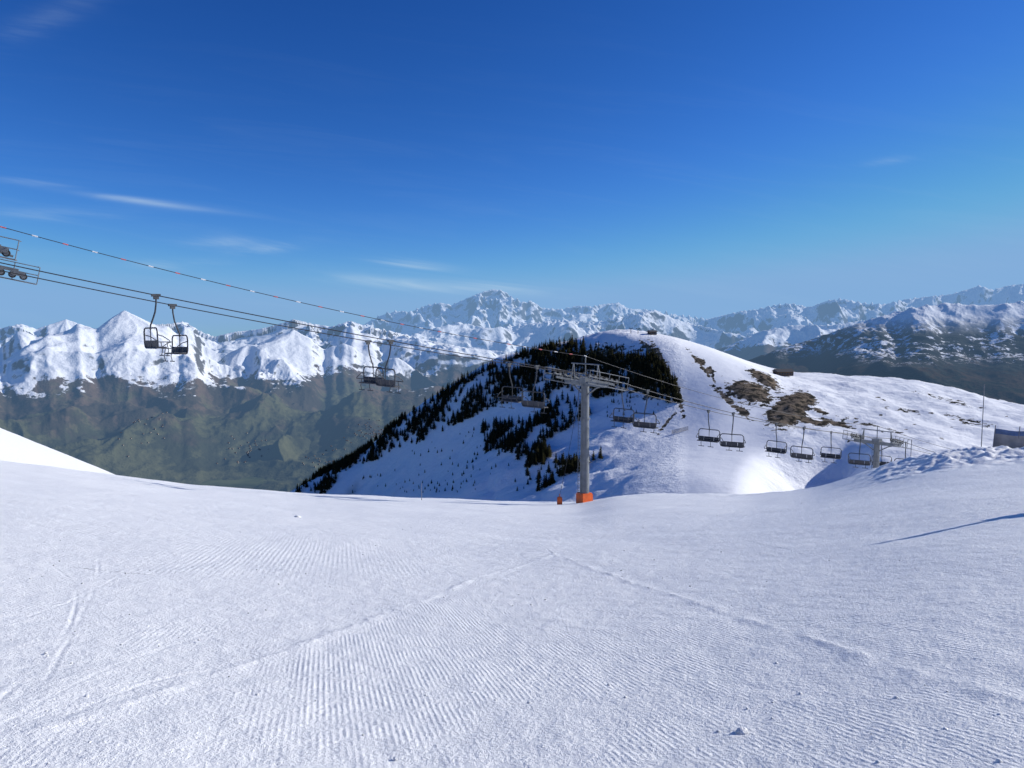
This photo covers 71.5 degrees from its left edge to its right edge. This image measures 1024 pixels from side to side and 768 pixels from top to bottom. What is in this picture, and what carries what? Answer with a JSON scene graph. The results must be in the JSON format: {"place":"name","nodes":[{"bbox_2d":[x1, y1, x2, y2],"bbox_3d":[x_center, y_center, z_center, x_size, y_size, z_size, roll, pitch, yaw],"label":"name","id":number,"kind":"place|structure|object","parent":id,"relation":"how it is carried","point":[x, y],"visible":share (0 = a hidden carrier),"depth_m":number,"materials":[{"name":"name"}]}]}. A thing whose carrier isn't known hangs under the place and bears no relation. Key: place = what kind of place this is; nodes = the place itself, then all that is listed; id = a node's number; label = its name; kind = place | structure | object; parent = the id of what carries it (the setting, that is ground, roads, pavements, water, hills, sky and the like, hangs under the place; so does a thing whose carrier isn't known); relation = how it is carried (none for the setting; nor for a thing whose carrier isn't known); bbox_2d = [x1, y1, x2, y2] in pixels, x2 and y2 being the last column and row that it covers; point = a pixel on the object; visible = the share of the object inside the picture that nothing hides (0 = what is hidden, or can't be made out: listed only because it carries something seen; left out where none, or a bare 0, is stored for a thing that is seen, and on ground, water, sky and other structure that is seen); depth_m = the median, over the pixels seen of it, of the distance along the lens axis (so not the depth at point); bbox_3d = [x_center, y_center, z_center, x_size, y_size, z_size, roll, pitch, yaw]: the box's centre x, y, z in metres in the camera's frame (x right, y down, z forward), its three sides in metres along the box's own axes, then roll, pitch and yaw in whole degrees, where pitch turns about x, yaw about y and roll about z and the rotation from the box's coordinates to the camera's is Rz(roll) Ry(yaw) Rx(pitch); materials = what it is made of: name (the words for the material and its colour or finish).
{"place":"outdoors","nodes":[
{"label":"outdoors","id":0,"kind":"place"},
{"bbox_2d":[192,477,284,491],"bbox_3d":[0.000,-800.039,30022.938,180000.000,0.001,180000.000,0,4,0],"label":"valley floor","id":1,"kind":"structure","parent":0,"point":[251,481],"depth_m":6700.42,"materials":[{"name":"green plant"}]},
{"bbox_2d":[0,311,513,491],"bbox_3d":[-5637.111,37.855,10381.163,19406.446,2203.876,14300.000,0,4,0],"label":"valley and snow mountains","id":2,"kind":"structure","parent":0,"point":[293,397],"depth_m":8614.05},
{"bbox_2d":[118,412,166,456],"bbox_3d":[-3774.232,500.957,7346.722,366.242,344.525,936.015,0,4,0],"label":"village","id":3,"kind":"object","parent":2,"relation":"on","point":[143,433],"visible":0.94,"depth_m":7382.89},
{"bbox_2d":[216,432,268,463],"bbox_3d":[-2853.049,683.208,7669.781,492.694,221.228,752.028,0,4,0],"label":"village","id":4,"kind":"object","parent":2,"relation":"on","point":[247,451],"visible":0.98,"depth_m":7684.87,"materials":[{"name":"grey"}]},
{"bbox_2d":[302,446,344,467],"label":"village","id":5,"kind":"object","parent":2,"relation":"on","point":[318,458],"visible":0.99,"depth_m":7246.04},
{"bbox_2d":[340,419,382,456],"bbox_3d":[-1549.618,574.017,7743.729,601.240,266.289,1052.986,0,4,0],"label":"village","id":6,"kind":"object","parent":2,"relation":"on","point":[365,433],"visible":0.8,"depth_m":7811.41,"materials":[{"name":"grey"}]},
{"bbox_2d":[0,428,1023,767],"bbox_3d":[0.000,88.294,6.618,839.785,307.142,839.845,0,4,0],"label":"snow piste ground","id":7,"kind":"structure","parent":0,"point":[916,564],"depth_m":6.84,"materials":[{"name":"white snow"}]},
{"bbox_2d":[0,236,39,284],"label":"chairlift pylon","id":8,"kind":"object","parent":7,"relation":"on","point":[5,251],"visible":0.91,"depth_m":42.02,"materials":[{"name":"metal"}]},
{"bbox_2d":[11,503,1013,763],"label":"snow lumps","id":9,"kind":"object","parent":7,"relation":"on","point":[741,729],"visible":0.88,"depth_m":4.58,"materials":[{"name":"white snow"}]},
{"bbox_2d":[557,494,561,504],"bbox_3d":[4.050,9.800,60.489,0.420,0.950,0.400,0,4,0],"label":"orange snow gun hydrant","id":10,"kind":"object","parent":7,"relation":"on","point":[559,500],"visible":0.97,"depth_m":60.31,"materials":[{"name":"orange plastic"}]},
{"bbox_2d":[543,356,628,502],"bbox_3d":[6.147,4.224,60.446,4.180,13.174,6.570,-3,5,-31],"label":"chairlift pylon","id":11,"kind":"object","parent":7,"relation":"on","point":[584,494],"visible":0.98,"depth_m":60.22,"materials":[{"name":"metal"}]},
{"bbox_2d":[0,270,929,453],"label":"haul cable","id":12,"kind":"object","parent":11,"relation":"attached to","point":[373,342],"visible":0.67,"depth_m":51.80,"materials":[{"name":"metal"}]},
{"bbox_2d":[161,304,187,361],"bbox_3d":[-21.967,-3.323,46.185,2.329,3.731,0.875,3,4,41],"label":"chairlift chair","id":13,"kind":"object","parent":12,"relation":"hanging from","point":[180,350],"visible":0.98,"depth_m":46.15,"materials":[{"name":"metal"}]},
{"bbox_2d":[356,340,383,390],"bbox_3d":[-10.661,-1.401,53.063,2.329,3.731,0.875,4,7,39],"label":"chairlift chair","id":14,"kind":"object","parent":12,"relation":"hanging from","point":[369,380],"visible":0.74,"depth_m":53.20,"materials":[{"name":"metal"}]},
{"bbox_2d":[497,363,522,408],"bbox_3d":[-0.221,0.114,59.334,2.329,3.731,0.875,4,7,39],"label":"chairlift chair","id":15,"kind":"object","parent":12,"relation":"hanging from","point":[512,398],"visible":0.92,"depth_m":59.46,"materials":[{"name":"metal"}]},
{"bbox_2d":[609,387,633,428],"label":"chairlift chair","id":16,"kind":"object","parent":12,"relation":"hanging from","point":[623,419],"visible":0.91,"depth_m":66.04,"materials":[{"name":"metal"}]},
{"bbox_2d":[696,410,719,446],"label":"chairlift chair","id":17,"kind":"object","parent":12,"relation":"hanging from","point":[709,439],"visible":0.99,"depth_m":72.68,"materials":[{"name":"metal"}]},
{"bbox_2d":[764,423,786,457],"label":"chairlift chair","id":18,"kind":"object","parent":12,"relation":"hanging from","point":[778,450],"visible":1,"depth_m":78.90,"materials":[{"name":"metal"}]},
{"bbox_2d":[820,431,841,462],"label":"chairlift chair","id":19,"kind":"object","parent":12,"relation":"hanging from","point":[826,455],"visible":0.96,"depth_m":84.81,"materials":[{"name":"metal"}]},
{"bbox_2d":[872,440,891,465],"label":"chairlift chair","id":20,"kind":"object","parent":12,"relation":"hanging from","point":[881,463],"visible":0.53,"depth_m":91.72,"materials":[{"name":"metal"}]},
{"bbox_2d":[0,262,934,452],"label":"haul cable","id":21,"kind":"object","parent":11,"relation":"attached to","point":[400,342],"visible":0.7,"depth_m":48.70,"materials":[{"name":"metal"}]},
{"bbox_2d":[143,294,170,355],"bbox_3d":[-21.308,-3.530,42.712,0.875,3.731,2.329,-5,6,-45],"label":"chairlift chair","id":22,"kind":"object","parent":21,"relation":"hanging from","point":[151,344],"visible":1,"depth_m":42.54,"materials":[{"name":"metal"}]},
{"bbox_2d":[375,340,402,393],"bbox_3d":[-8.494,-1.218,49.574,2.329,3.731,0.875,5,5,44],"label":"chairlift chair","id":23,"kind":"object","parent":21,"relation":"hanging from","point":[383,382],"visible":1,"depth_m":49.38,"materials":[{"name":"metal"}]},
{"bbox_2d":[521,365,549,413],"bbox_3d":[1.883,0.405,55.098,2.329,3.731,0.875,4,5,42],"label":"chairlift chair","id":24,"kind":"object","parent":21,"relation":"hanging from","point":[532,404],"visible":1,"depth_m":54.91,"materials":[{"name":"metal"}]},
{"bbox_2d":[632,389,659,432],"bbox_3d":[11.552,2.339,60.908,2.329,3.731,0.875,4,5,41],"label":"chairlift chair","id":25,"kind":"object","parent":21,"relation":"hanging from","point":[644,424],"visible":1,"depth_m":60.69,"materials":[{"name":"metal"}]},
{"bbox_2d":[720,412,745,451],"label":"chairlift chair","id":26,"kind":"object","parent":21,"relation":"hanging from","point":[730,444],"visible":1,"depth_m":67.13,"materials":[{"name":"metal"}]},
{"bbox_2d":[790,427,814,462],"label":"chairlift chair","id":27,"kind":"object","parent":21,"relation":"hanging from","point":[808,457],"visible":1,"depth_m":73.46,"materials":[{"name":"metal"}]},
{"bbox_2d":[848,435,870,468],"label":"chairlift chair","id":28,"kind":"object","parent":21,"relation":"hanging from","point":[858,462],"visible":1,"depth_m":79.31,"materials":[{"name":"metal"}]},
{"bbox_2d":[0,226,952,449],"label":"communication cable","id":29,"kind":"object","parent":11,"relation":"attached to","point":[400,323],"visible":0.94,"depth_m":50.91,"materials":[{"name":"metal"}]},
{"bbox_2d":[560,389,579,492],"bbox_3d":[4.874,4.943,60.230,1.691,9.081,0.030,-1,4,-7],"label":"guy rope","id":30,"kind":"object","parent":11,"relation":"attached to","point":[570,442],"visible":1,"depth_m":60.22,"materials":[{"name":"metal"}]},
{"bbox_2d":[842,426,909,468],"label":"chairlift pylon","id":31,"kind":"object","parent":7,"relation":"on","point":[877,442],"visible":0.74,"depth_m":85.58,"materials":[{"name":"metal"}]},
{"bbox_2d":[981,384,984,446],"bbox_3d":[23.302,1.911,35.237,0.041,3.800,0.041,-2,5,-22],"label":"piste marker pole","id":32,"kind":"object","parent":7,"relation":"on","point":[982,416],"visible":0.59,"depth_m":35.21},
{"bbox_2d":[993,425,1023,448],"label":"piste banner","id":33,"kind":"object","parent":7,"relation":"on","point":[1012,439],"visible":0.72,"depth_m":34.30,"materials":[{"name":"fabric"}]},
{"bbox_2d":[0,0,1023,336],"label":"sky","id":34,"kind":"structure","parent":0,"point":[706,159],"materials":[{"name":"blue"}]},
{"bbox_2d":[361,289,707,335],"bbox_3d":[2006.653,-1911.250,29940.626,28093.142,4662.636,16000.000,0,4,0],"label":"alps massif","id":35,"kind":"structure","parent":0,"point":[492,308],"depth_m":31755.98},
{"bbox_2d":[408,310,745,352],"bbox_3d":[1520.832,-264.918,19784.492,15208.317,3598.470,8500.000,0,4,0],"label":"snow foothills","id":36,"kind":"structure","parent":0,"point":[529,334],"depth_m":19583.87,"materials":[{"name":"white snow"}]},
{"bbox_2d":[290,329,1023,501],"bbox_3d":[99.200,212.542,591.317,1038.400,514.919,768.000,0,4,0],"label":"snow hill","id":37,"kind":"structure","parent":0,"point":[662,458],"depth_m":479.64,"materials":[{"name":"white snow"}]},
{"bbox_2d":[295,335,681,493],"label":"conifer forest","id":38,"kind":"object","parent":37,"relation":"on","point":[635,361],"visible":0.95,"depth_m":585.03,"materials":[{"name":"green plant"}]},
{"bbox_2d":[647,330,657,334],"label":"summit lift station","id":39,"kind":"object","parent":37,"relation":"on","point":[651,332],"visible":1,"depth_m":596.52,"materials":[{"name":"stone"}]},
{"bbox_2d":[772,369,794,375],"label":"mountain cabin","id":40,"kind":"object","parent":37,"relation":"on","point":[785,372],"visible":0.98,"depth_m":553.44,"materials":[{"name":"stone"}]},
{"bbox_2d":[716,320,864,360],"bbox_3d":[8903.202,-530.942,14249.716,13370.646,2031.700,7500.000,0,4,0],"label":"eastern foothills","id":41,"kind":"structure","parent":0,"point":[763,342],"depth_m":14447.04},
{"bbox_2d":[693,284,1023,336],"bbox_3d":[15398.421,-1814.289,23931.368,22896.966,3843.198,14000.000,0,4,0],"label":"eastern snow mountains","id":42,"kind":"structure","parent":0,"point":[744,323],"depth_m":25470.03,"materials":[{"name":"white snow"}]},
{"bbox_2d":[747,301,1023,404],"bbox_3d":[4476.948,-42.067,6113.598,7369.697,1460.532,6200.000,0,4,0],"label":"forest mountain","id":43,"kind":"structure","parent":0,"point":[973,348],"depth_m":6073.06,"materials":[{"name":"white snow"}]}
]}

